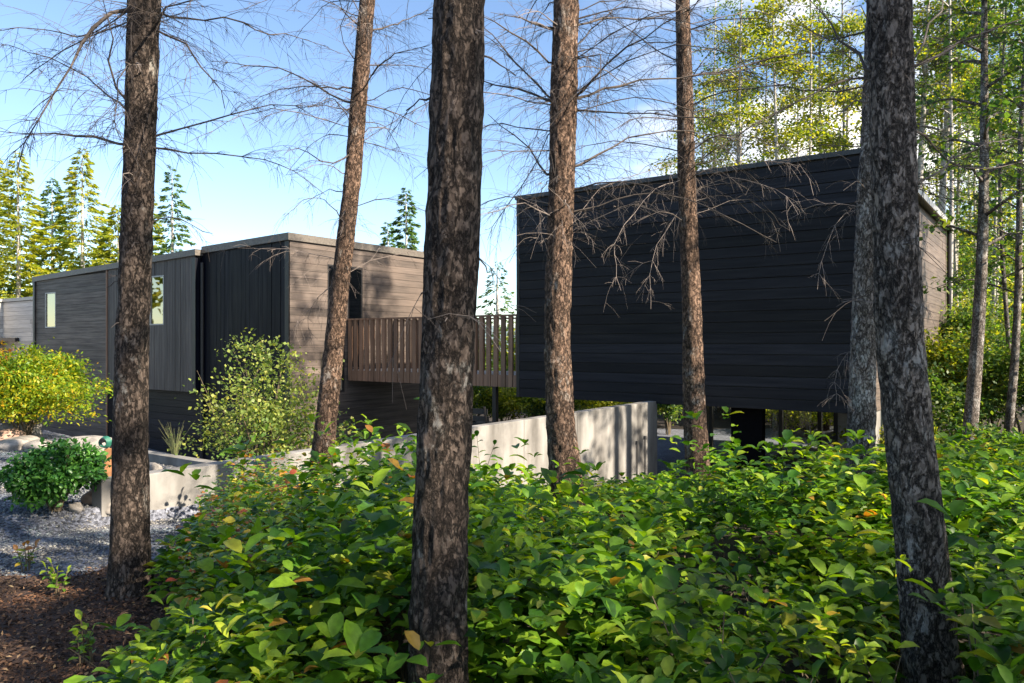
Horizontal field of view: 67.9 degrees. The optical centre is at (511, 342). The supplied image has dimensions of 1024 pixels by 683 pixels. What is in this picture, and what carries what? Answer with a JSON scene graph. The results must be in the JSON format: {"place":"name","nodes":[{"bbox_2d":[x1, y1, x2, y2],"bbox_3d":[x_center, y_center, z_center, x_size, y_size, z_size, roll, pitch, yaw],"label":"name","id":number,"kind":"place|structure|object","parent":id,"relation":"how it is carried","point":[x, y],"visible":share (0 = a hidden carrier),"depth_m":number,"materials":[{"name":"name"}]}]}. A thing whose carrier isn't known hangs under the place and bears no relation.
{"place":"outdoors","nodes":[
{"label":"outdoors","id":0,"kind":"place"},
{"bbox_2d":[0,423,832,577],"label":"gravel path","id":1,"kind":"structure","parent":0,"point":[665,452],"depth_m":7.38,"materials":[{"name":"grey gravel"}]},
{"bbox_2d":[0,429,25,439],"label":"boulder","id":2,"kind":"object","parent":1,"relation":"on","point":[6,433],"visible":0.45,"depth_m":12.91,"materials":[{"name":"beige stone"}]},
{"bbox_2d":[0,435,39,450],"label":"boulder","id":3,"kind":"object","parent":1,"relation":"on","point":[14,443],"visible":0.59,"depth_m":12.10,"materials":[{"name":"beige stone"}]},
{"bbox_2d":[0,421,42,436],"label":"boulder","id":4,"kind":"object","parent":1,"relation":"on","point":[36,431],"visible":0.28,"depth_m":13.84,"materials":[{"name":"grey stone"}]},
{"bbox_2d":[12,539,40,571],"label":"leafy shoot","id":5,"kind":"object","parent":1,"relation":"on","point":[28,548],"visible":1,"depth_m":5.39,"materials":[{"name":"green plant"}]},
{"bbox_2d":[22,439,52,449],"bbox_3d":[-7.536,1.659,12.219,0.534,0.229,0.463,0,0,16],"label":"boulder","id":6,"kind":"object","parent":1,"relation":"on","point":[34,443],"visible":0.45,"depth_m":12.05,"materials":[{"name":"beige stone"}]},
{"bbox_2d":[0,435,110,512],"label":"round shrub","id":7,"kind":"object","parent":1,"relation":"on","point":[34,476],"visible":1,"depth_m":7.05,"materials":[{"name":"green plant"}]},
{"bbox_2d":[0,337,112,434],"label":"maple shrub","id":8,"kind":"object","parent":1,"relation":"on","point":[29,387],"visible":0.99,"depth_m":13.13,"materials":[{"name":"yellow plant"}]},
{"bbox_2d":[68,502,83,513],"bbox_3d":[-4.189,1.587,7.297,0.158,0.104,0.117,0,0,24],"label":"boulder","id":9,"kind":"object","parent":1,"relation":"on","point":[76,507],"visible":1,"depth_m":7.26,"materials":[{"name":"beige stone"}]},
{"bbox_2d":[56,435,111,453],"bbox_3d":[-6.465,1.633,11.826,1.102,0.402,0.782,0,0,-41],"label":"boulder","id":10,"kind":"object","parent":1,"relation":"on","point":[93,440],"visible":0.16,"depth_m":11.54,"materials":[{"name":"beige stone"}]},
{"bbox_2d":[80,490,91,504],"bbox_3d":[-4.200,1.570,7.707,0.341,0.233,0.284,0,0,25],"label":"boulder","id":11,"kind":"object","parent":1,"relation":"on","point":[85,498],"visible":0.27,"depth_m":7.58,"materials":[{"name":"grey stone"}]},
{"bbox_2d":[0,450,199,576],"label":"gravel stones","id":12,"kind":"object","parent":1,"relation":"on","point":[43,552],"visible":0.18,"depth_m":6.50,"materials":[{"name":"grey gravel"}]},
{"bbox_2d":[98,436,111,476],"bbox_3d":[-4.937,1.413,9.252,0.157,0.566,0.185,0,0,0],"label":"hose post","id":13,"kind":"object","parent":1,"relation":"on","point":[107,440],"visible":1,"depth_m":9.26,"materials":[{"name":"brown wood"}]},
{"bbox_2d":[159,421,194,454],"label":"grass tuft","id":14,"kind":"object","parent":1,"relation":"on","point":[173,450],"visible":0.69,"depth_m":10.58,"materials":[{"name":"green plant"}]},
{"bbox_2d":[148,450,215,466],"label":"planter curb","id":15,"kind":"structure","parent":1,"relation":"on","point":[168,459],"depth_m":10.33,"materials":[{"name":"concrete"}]},
{"bbox_2d":[167,328,347,459],"bbox_3d":[-3.655,1.250,11.357,2.431,2.979,2.605,0,0,0],"label":"airy shrub","id":16,"kind":"object","parent":1,"relation":"on","point":[275,420],"visible":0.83,"depth_m":11.10,"materials":[{"name":"green plant"}]},
{"bbox_2d":[276,344,357,449],"bbox_3d":[-3.089,1.864,11.843,1.159,3.692,1.305,0,0,43],"label":"airy shrub","id":17,"kind":"object","parent":1,"relation":"on","point":[315,395],"visible":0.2,"depth_m":11.83,"materials":[{"name":"green plant"}]},
{"bbox_2d":[92,401,656,516],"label":"retaining wall","id":18,"kind":"structure","parent":1,"relation":"on","point":[610,435],"depth_m":13.17,"materials":[{"name":"concrete"}]},
{"bbox_2d":[347,314,515,422],"bbox_3d":[-1.882,1.598,22.852,6.725,4.726,2.180,0,0,36],"label":"footbridge","id":19,"kind":"object","parent":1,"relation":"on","point":[495,378],"visible":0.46,"depth_m":22.51,"materials":[{"name":"brown wood"}]},
{"bbox_2d":[473,347,514,422],"bbox_3d":[-1.931,1.820,32.116,4.635,3.845,4.148,0,0,41],"label":"woodland bush","id":20,"kind":"object","parent":1,"relation":"on","point":[475,388],"visible":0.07,"depth_m":31.45,"materials":[{"name":"green plant"}]},
{"bbox_2d":[473,386,545,420],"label":"woodland bush","id":21,"kind":"object","parent":1,"relation":"on","point":[512,400],"visible":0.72,"depth_m":30.63,"materials":[{"name":"green plant"}]},
{"bbox_2d":[503,398,598,417],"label":"woodland bush","id":22,"kind":"object","parent":1,"relation":"on","point":[539,411],"visible":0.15,"depth_m":32.14,"materials":[{"name":"green plant"}]},
{"bbox_2d":[574,400,627,410],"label":"woodland bush","id":23,"kind":"object","parent":1,"relation":"on","point":[594,403],"visible":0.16,"depth_m":32.77,"materials":[{"name":"green plant"}]},
{"bbox_2d":[657,404,682,434],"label":"woodland bush","id":24,"kind":"object","parent":1,"relation":"on","point":[670,411],"visible":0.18,"depth_m":31.43,"materials":[{"name":"green plant"}]},
{"bbox_2d":[765,409,832,437],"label":"woodland bush","id":25,"kind":"object","parent":1,"relation":"on","point":[808,415],"visible":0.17,"depth_m":31.31,"materials":[{"name":"green plant"}]},
{"bbox_2d":[0,404,1023,682],"bbox_3d":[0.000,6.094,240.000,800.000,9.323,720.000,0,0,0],"label":"ground","id":26,"kind":"structure","parent":0,"point":[726,538],"depth_m":5.62,"materials":[{"name":"soil"}]},
{"bbox_2d":[0,296,32,358],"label":"pale outbuilding","id":27,"kind":"structure","parent":26,"relation":"on","point":[16,321],"depth_m":44.31,"materials":[{"name":"wood"}]},
{"bbox_2d":[0,160,37,297],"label":"fir tree","id":28,"kind":"object","parent":26,"relation":"on","point":[12,241],"visible":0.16,"depth_m":61.45,"materials":[{"name":"green plant"}]},
{"bbox_2d":[0,152,69,298],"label":"fir tree","id":29,"kind":"object","parent":26,"relation":"on","point":[10,200],"visible":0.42,"depth_m":55.39,"materials":[{"name":"green plant"}]},
{"bbox_2d":[14,177,87,292],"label":"fir tree","id":30,"kind":"object","parent":26,"relation":"on","point":[46,192],"visible":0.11,"depth_m":64.52,"materials":[{"name":"green plant"}]},
{"bbox_2d":[23,148,116,296],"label":"fir tree","id":31,"kind":"object","parent":26,"relation":"on","point":[69,243],"visible":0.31,"depth_m":56.92,"materials":[{"name":"green plant"}]},
{"bbox_2d":[88,204,120,266],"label":"fir tree","id":32,"kind":"object","parent":26,"relation":"on","point":[106,238],"visible":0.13,"depth_m":53.08,"materials":[{"name":"green plant"}]},
{"bbox_2d":[153,197,169,255],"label":"fir tree","id":33,"kind":"object","parent":26,"relation":"on","point":[159,241],"visible":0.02,"depth_m":70.42,"materials":[{"name":"green plant"}]},
{"bbox_2d":[153,165,196,255],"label":"fir tree","id":34,"kind":"object","parent":26,"relation":"on","point":[165,248],"visible":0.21,"depth_m":60.98,"materials":[{"name":"green plant"}]},
{"bbox_2d":[0,559,410,682],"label":"mulch bed","id":35,"kind":"object","parent":26,"relation":"on","point":[396,637],"visible":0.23,"depth_m":4.38,"materials":[{"name":"brown wood"}]},
{"bbox_2d":[39,557,71,595],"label":"leafy shoot","id":36,"kind":"object","parent":35,"relation":"on","point":[53,577],"visible":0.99,"depth_m":4.88,"materials":[{"name":"green plant"}]},
{"bbox_2d":[68,609,95,667],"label":"leafy shoot","id":37,"kind":"object","parent":35,"relation":"on","point":[83,648],"visible":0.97,"depth_m":3.80,"materials":[{"name":"green plant"}]},
{"bbox_2d":[0,0,344,601],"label":"pine tree","id":38,"kind":"object","parent":35,"relation":"on","point":[129,556],"visible":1,"depth_m":4.82,"materials":[{"name":"brown plant"}]},
{"bbox_2d":[173,596,247,656],"bbox_3d":[-1.299,1.358,3.265,0.306,0.517,0.249,0,0,40],"label":"leafy shoot","id":39,"kind":"object","parent":35,"relation":"on","point":[209,623],"visible":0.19,"depth_m":3.27,"materials":[{"name":"green plant"}]},
{"bbox_2d":[32,232,423,460],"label":"timber house","id":40,"kind":"structure","parent":26,"relation":"on","point":[202,305],"depth_m":24.79,"materials":[{"name":"wood"}]},
{"bbox_2d":[45,292,56,327],"bbox_3d":[-18.542,-1.323,30.612,0.918,1.423,0.107,0,0,36],"label":"window","id":41,"kind":"structure","parent":40,"relation":"in","point":[50,298],"depth_m":30.63,"materials":[{"name":"glass"}]},
{"bbox_2d":[150,275,163,324],"bbox_3d":[-12.090,-1.454,25.957,0.887,1.683,0.107,0,0,36],"label":"window","id":42,"kind":"structure","parent":40,"relation":"in","point":[157,283],"depth_m":25.95,"materials":[{"name":"glass"}]},
{"bbox_2d":[328,264,344,391],"bbox_3d":[-5.483,-0.444,23.596,0.077,3.947,0.673,0,0,36],"label":"window","id":43,"kind":"structure","parent":40,"relation":"in","point":[330,266],"depth_m":23.46,"materials":[{"name":"glass"}]},
{"bbox_2d":[348,267,362,368],"bbox_3d":[-5.022,-0.780,24.234,0.077,3.274,0.627,0,0,36],"label":"door","id":44,"kind":"structure","parent":40,"relation":"in","point":[355,301],"depth_m":24.26,"materials":[{"name":"metal"}]},
{"bbox_2d":[230,424,268,491],"bbox_3d":[-2.572,1.282,7.493,0.440,0.995,0.332,0,0,0],"label":"leafy shoot","id":45,"kind":"object","parent":26,"relation":"on","point":[253,436],"visible":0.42,"depth_m":7.46,"materials":[{"name":"green plant"}]},
{"bbox_2d":[186,0,489,493],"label":"pine tree","id":46,"kind":"object","parent":26,"relation":"on","point":[330,383],"visible":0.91,"depth_m":8.32,"materials":[{"name":"brown plant"}]},
{"bbox_2d":[164,448,544,613],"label":"turning shrub leaves","id":47,"kind":"object","parent":26,"relation":"on","point":[188,589],"visible":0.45,"depth_m":5.02,"materials":[{"name":"green plant"}]},
{"bbox_2d":[379,222,396,247],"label":"fir tree","id":48,"kind":"object","parent":26,"relation":"on","point":[388,239],"visible":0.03,"depth_m":66.46,"materials":[{"name":"green plant"}]},
{"bbox_2d":[388,188,421,250],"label":"fir tree","id":49,"kind":"object","parent":26,"relation":"on","point":[411,239],"visible":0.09,"depth_m":57.24,"materials":[{"name":"green plant"}]},
{"bbox_2d":[339,0,535,682],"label":"pine tree","id":50,"kind":"object","parent":26,"relation":"on","point":[437,611],"visible":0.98,"depth_m":2.72,"materials":[{"name":"brown plant"}]},
{"bbox_2d":[472,407,488,424],"bbox_3d":[-0.695,2.496,19.948,0.960,1.768,1.263,0,0,31],"label":"patio chair","id":51,"kind":"object","parent":26,"relation":"on","point":[485,417],"visible":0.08,"depth_m":19.38,"materials":[{"name":"black paint"}]},
{"bbox_2d":[476,262,514,370],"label":"fir tree","id":52,"kind":"object","parent":26,"relation":"on","point":[489,282],"visible":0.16,"depth_m":49.88,"materials":[{"name":"green plant"}]},
{"bbox_2d":[473,309,580,407],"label":"wood","id":53,"kind":"object","parent":26,"relation":"on","point":[500,352],"visible":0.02,"depth_m":45.94,"materials":[{"name":"plant"}]},
{"bbox_2d":[63,397,1023,682],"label":"tall thicket shoots","id":54,"kind":"object","parent":26,"relation":"on","point":[359,641],"visible":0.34,"depth_m":3.26,"materials":[{"name":"green plant"}]},
{"bbox_2d":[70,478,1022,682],"bbox_3d":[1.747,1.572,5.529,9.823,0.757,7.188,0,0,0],"label":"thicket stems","id":55,"kind":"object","parent":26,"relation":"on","point":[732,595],"visible":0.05,"depth_m":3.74,"materials":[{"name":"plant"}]},
{"bbox_2d":[92,409,1023,682],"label":"salal thicket","id":56,"kind":"object","parent":26,"relation":"on","point":[551,643],"visible":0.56,"depth_m":3.32,"materials":[{"name":"green plant"}]},
{"bbox_2d":[355,0,813,535],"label":"pine tree","id":57,"kind":"object","parent":26,"relation":"on","point":[562,99],"visible":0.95,"depth_m":6.31,"materials":[{"name":"needle"},{"name":"grey bark"},{"name":"twig"}]},
{"bbox_2d":[516,0,867,505],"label":"pine tree","id":58,"kind":"object","parent":26,"relation":"on","point":[693,389],"visible":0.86,"depth_m":8.12,"materials":[{"name":"brown plant"}]},
{"bbox_2d":[648,75,754,175],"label":"forest tree","id":59,"kind":"object","parent":26,"relation":"on","point":[675,136],"visible":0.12,"depth_m":42.05,"materials":[{"name":"green plant"}]},
{"bbox_2d":[661,0,744,413],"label":"forest tree","id":60,"kind":"object","parent":26,"relation":"on","point":[724,6],"visible":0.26,"depth_m":39.79,"materials":[{"name":"green plant"}]},
{"bbox_2d":[642,575,779,682],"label":"leafy shoot","id":61,"kind":"object","parent":26,"relation":"on","point":[725,602],"visible":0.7,"depth_m":2.62,"materials":[{"name":"green plant"}]},
{"bbox_2d":[665,2,800,174],"bbox_3d":[10.893,-6.218,37.163,8.824,20.374,8.322,0,0,0],"label":"forest tree","id":62,"kind":"object","parent":26,"relation":"on","point":[727,58],"visible":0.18,"depth_m":36.45,"materials":[{"name":"green plant"}]},
{"bbox_2d":[515,148,953,482],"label":"raised box house","id":63,"kind":"structure","parent":26,"relation":"on","point":[765,323],"depth_m":16.80,"materials":[{"name":"wood"}]},
{"bbox_2d":[709,406,837,474],"bbox_3d":[6.942,2.962,19.920,3.672,3.103,0.122,0,0,36],"label":"window","id":64,"kind":"structure","parent":63,"relation":"in","point":[819,414],"depth_m":19.79,"materials":[{"name":"metal"}]},
{"bbox_2d":[838,413,846,450],"bbox_3d":[8.261,2.945,18.969,0.230,2.754,0.061,0,0,36],"label":"door panel","id":65,"kind":"structure","parent":63,"relation":"in","point":[842,417],"depth_m":18.95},
{"bbox_2d":[692,0,783,166],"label":"forest tree","id":66,"kind":"object","parent":26,"relation":"on","point":[739,49],"visible":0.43,"depth_m":33.05,"materials":[{"name":"green plant"}]},
{"bbox_2d":[731,0,807,159],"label":"forest tree","id":67,"kind":"object","parent":26,"relation":"on","point":[785,10],"visible":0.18,"depth_m":37.33,"materials":[{"name":"green plant"}]},
{"bbox_2d":[702,634,850,682],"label":"leafy shoot","id":68,"kind":"object","parent":26,"relation":"on","point":[733,678],"visible":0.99,"depth_m":2.43,"materials":[{"name":"green plant"}]},
{"bbox_2d":[714,0,861,431],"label":"forest tree","id":69,"kind":"object","parent":26,"relation":"on","point":[765,32],"visible":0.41,"depth_m":32.44,"materials":[{"name":"green plant"}]},
{"bbox_2d":[755,59,849,159],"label":"forest tree","id":70,"kind":"object","parent":26,"relation":"on","point":[789,108],"visible":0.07,"depth_m":51.71,"materials":[{"name":"green plant"}]},
{"bbox_2d":[748,0,865,415],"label":"forest tree","id":71,"kind":"object","parent":26,"relation":"on","point":[837,27],"visible":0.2,"depth_m":34.82,"materials":[{"name":"green plant"}]},
{"bbox_2d":[762,0,856,432],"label":"forest tree","id":72,"kind":"object","parent":26,"relation":"on","point":[816,13],"visible":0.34,"depth_m":32.90,"materials":[{"name":"green plant"}]},
{"bbox_2d":[787,0,865,150],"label":"forest tree","id":73,"kind":"object","parent":26,"relation":"on","point":[843,56],"visible":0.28,"depth_m":35.31,"materials":[{"name":"green plant"}]},
{"bbox_2d":[673,0,1022,479],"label":"pine tree","id":74,"kind":"object","parent":26,"relation":"on","point":[861,405],"visible":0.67,"depth_m":8.31,"materials":[{"name":"grey plant"}]},
{"bbox_2d":[813,445,886,475],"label":"woodland bush","id":75,"kind":"object","parent":26,"relation":"on","point":[844,459],"visible":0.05,"depth_m":13.65,"materials":[{"name":"green plant"}]},
{"bbox_2d":[790,8,946,297],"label":"forest tree","id":76,"kind":"object","parent":26,"relation":"on","point":[854,30],"visible":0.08,"depth_m":42.20,"materials":[{"name":"green plant"}]},
{"bbox_2d":[719,0,1023,682],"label":"pine tree","id":77,"kind":"object","parent":26,"relation":"on","point":[920,541],"visible":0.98,"depth_m":3.18,"materials":[{"name":"brown plant"}]},
{"bbox_2d":[832,410,949,451],"bbox_3d":[8.483,2.277,16.596,2.702,1.877,2.401,0,0,-28],"label":"woodland bush","id":78,"kind":"object","parent":26,"relation":"on","point":[882,439],"visible":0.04,"depth_m":16.30,"materials":[{"name":"green plant"}]},
{"bbox_2d":[849,0,1016,189],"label":"forest tree","id":79,"kind":"object","parent":26,"relation":"on","point":[925,14],"visible":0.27,"depth_m":32.59,"materials":[{"name":"green plant"}]},
{"bbox_2d":[916,0,978,191],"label":"forest tree","id":80,"kind":"object","parent":26,"relation":"on","point":[941,126],"visible":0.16,"depth_m":35.10,"materials":[{"name":"green plant"}]},
{"bbox_2d":[916,73,993,221],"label":"forest tree","id":81,"kind":"object","parent":26,"relation":"on","point":[948,159],"visible":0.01,"depth_m":51.53,"materials":[{"name":"green plant"}]},
{"bbox_2d":[915,0,1000,313],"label":"forest tree","id":82,"kind":"object","parent":26,"relation":"on","point":[955,252],"visible":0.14,"depth_m":35.09,"materials":[{"name":"green plant"}]},
{"bbox_2d":[913,0,1020,298],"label":"forest tree","id":83,"kind":"object","parent":26,"relation":"on","point":[951,128],"visible":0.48,"depth_m":30.49,"materials":[{"name":"green plant"}]},
{"bbox_2d":[928,361,1006,445],"bbox_3d":[9.948,1.617,17.990,2.934,2.620,2.972,0,0,-39],"label":"woodland bush","id":84,"kind":"object","parent":26,"relation":"on","point":[952,403],"visible":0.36,"depth_m":17.38,"materials":[{"name":"green plant"}]},
{"bbox_2d":[913,0,1023,447],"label":"forest tree","id":85,"kind":"object","parent":26,"relation":"on","point":[973,392],"visible":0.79,"depth_m":15.44,"materials":[{"name":"green plant"}]},
{"bbox_2d":[913,0,1023,214],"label":"forest tree","id":86,"kind":"object","parent":26,"relation":"on","point":[946,119],"visible":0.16,"depth_m":32.78,"materials":[{"name":"green plant"}]},
{"bbox_2d":[914,0,1023,326],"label":"forest tree","id":87,"kind":"object","parent":26,"relation":"on","point":[957,212],"visible":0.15,"depth_m":36.62,"materials":[{"name":"green plant"}]},
{"bbox_2d":[917,14,1023,294],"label":"forest tree","id":88,"kind":"object","parent":26,"relation":"on","point":[970,197],"visible":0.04,"depth_m":44.87,"materials":[{"name":"green plant"}]},
{"bbox_2d":[924,327,1019,432],"bbox_3d":[11.642,1.047,20.073,3.512,3.026,3.679,0,0,0],"label":"woodland bush","id":89,"kind":"object","parent":26,"relation":"on","point":[930,349],"visible":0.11,"depth_m":19.73,"materials":[{"name":"green plant"}]},
{"bbox_2d":[923,5,1023,433],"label":"forest tree","id":90,"kind":"object","parent":26,"relation":"on","point":[1012,381],"visible":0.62,"depth_m":16.90,"materials":[{"name":"green plant"}]},
{"bbox_2d":[925,0,1023,433],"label":"forest tree","id":91,"kind":"object","parent":26,"relation":"on","point":[1004,285],"visible":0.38,"depth_m":19.06,"materials":[{"name":"green plant"}]},
{"bbox_2d":[932,20,1016,274],"bbox_3d":[24.689,-7.606,39.882,5.343,22.489,4.451,0,0,-21],"label":"forest tree","id":92,"kind":"object","parent":26,"relation":"on","point":[974,156],"visible":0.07,"depth_m":39.91,"materials":[{"name":"green plant"}]},
{"bbox_2d":[927,322,1023,437],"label":"woodland bush","id":93,"kind":"object","parent":26,"relation":"on","point":[994,416],"visible":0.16,"depth_m":19.24,"materials":[{"name":"green plant"}]},
{"bbox_2d":[931,2,1023,411],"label":"forest tree","id":94,"kind":"object","parent":26,"relation":"on","point":[1014,210],"visible":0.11,"depth_m":34.34,"materials":[{"name":"green plant"}]},
{"bbox_2d":[935,423,1023,466],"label":"woodland bush","id":95,"kind":"object","parent":26,"relation":"on","point":[973,429],"visible":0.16,"depth_m":13.78,"materials":[{"name":"green plant"}]},
{"bbox_2d":[939,307,1023,433],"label":"woodland bush","id":96,"kind":"object","parent":26,"relation":"on","point":[999,361],"visible":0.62,"depth_m":18.07,"materials":[{"name":"green plant"}]},
{"bbox_2d":[939,287,1023,428],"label":"woodland bush","id":97,"kind":"object","parent":26,"relation":"on","point":[962,321],"visible":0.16,"depth_m":23.58,"materials":[{"name":"green plant"}]},
{"bbox_2d":[945,573,1019,682],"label":"leafy shoot","id":98,"kind":"object","parent":26,"relation":"on","point":[975,665],"visible":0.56,"depth_m":2.94,"materials":[{"name":"green plant"}]},
{"bbox_2d":[941,204,1023,408],"bbox_3d":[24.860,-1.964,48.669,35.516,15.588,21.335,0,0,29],"label":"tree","id":99,"kind":"object","parent":26,"relation":"on","point":[972,270],"visible":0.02,"depth_m":42.48,"materials":[{"name":"green plant"}]},
{"bbox_2d":[943,1,1023,406],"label":"forest tree","id":100,"kind":"object","parent":26,"relation":"on","point":[994,246],"visible":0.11,"depth_m":32.89,"materials":[{"name":"green plant"}]},
{"bbox_2d":[953,0,1023,310],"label":"forest tree","id":101,"kind":"object","parent":26,"relation":"on","point":[991,182],"visible":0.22,"depth_m":31.62,"materials":[{"name":"green plant"}]},
{"bbox_2d":[960,271,1023,419],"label":"woodland bush","id":102,"kind":"object","parent":26,"relation":"on","point":[1022,306],"visible":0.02,"depth_m":26.66,"materials":[{"name":"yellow plant"}]},
{"bbox_2d":[960,59,1023,298],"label":"forest tree","id":103,"kind":"object","parent":26,"relation":"on","point":[994,185],"visible":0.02,"depth_m":49.02,"materials":[{"name":"green plant"}]},
{"bbox_2d":[971,1,1023,153],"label":"forest tree","id":104,"kind":"object","parent":26,"relation":"on","point":[992,57],"visible":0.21,"depth_m":31.57,"materials":[{"name":"green plant"}]},
{"bbox_2d":[975,2,1023,410],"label":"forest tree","id":105,"kind":"object","parent":26,"relation":"on","point":[1021,409],"visible":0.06,"depth_m":37.53,"materials":[{"name":"green plant"}]},
{"bbox_2d":[0,0,1023,326],"label":"sky","id":106,"kind":"structure","parent":0,"point":[238,202],"materials":[{"name":"blue"}]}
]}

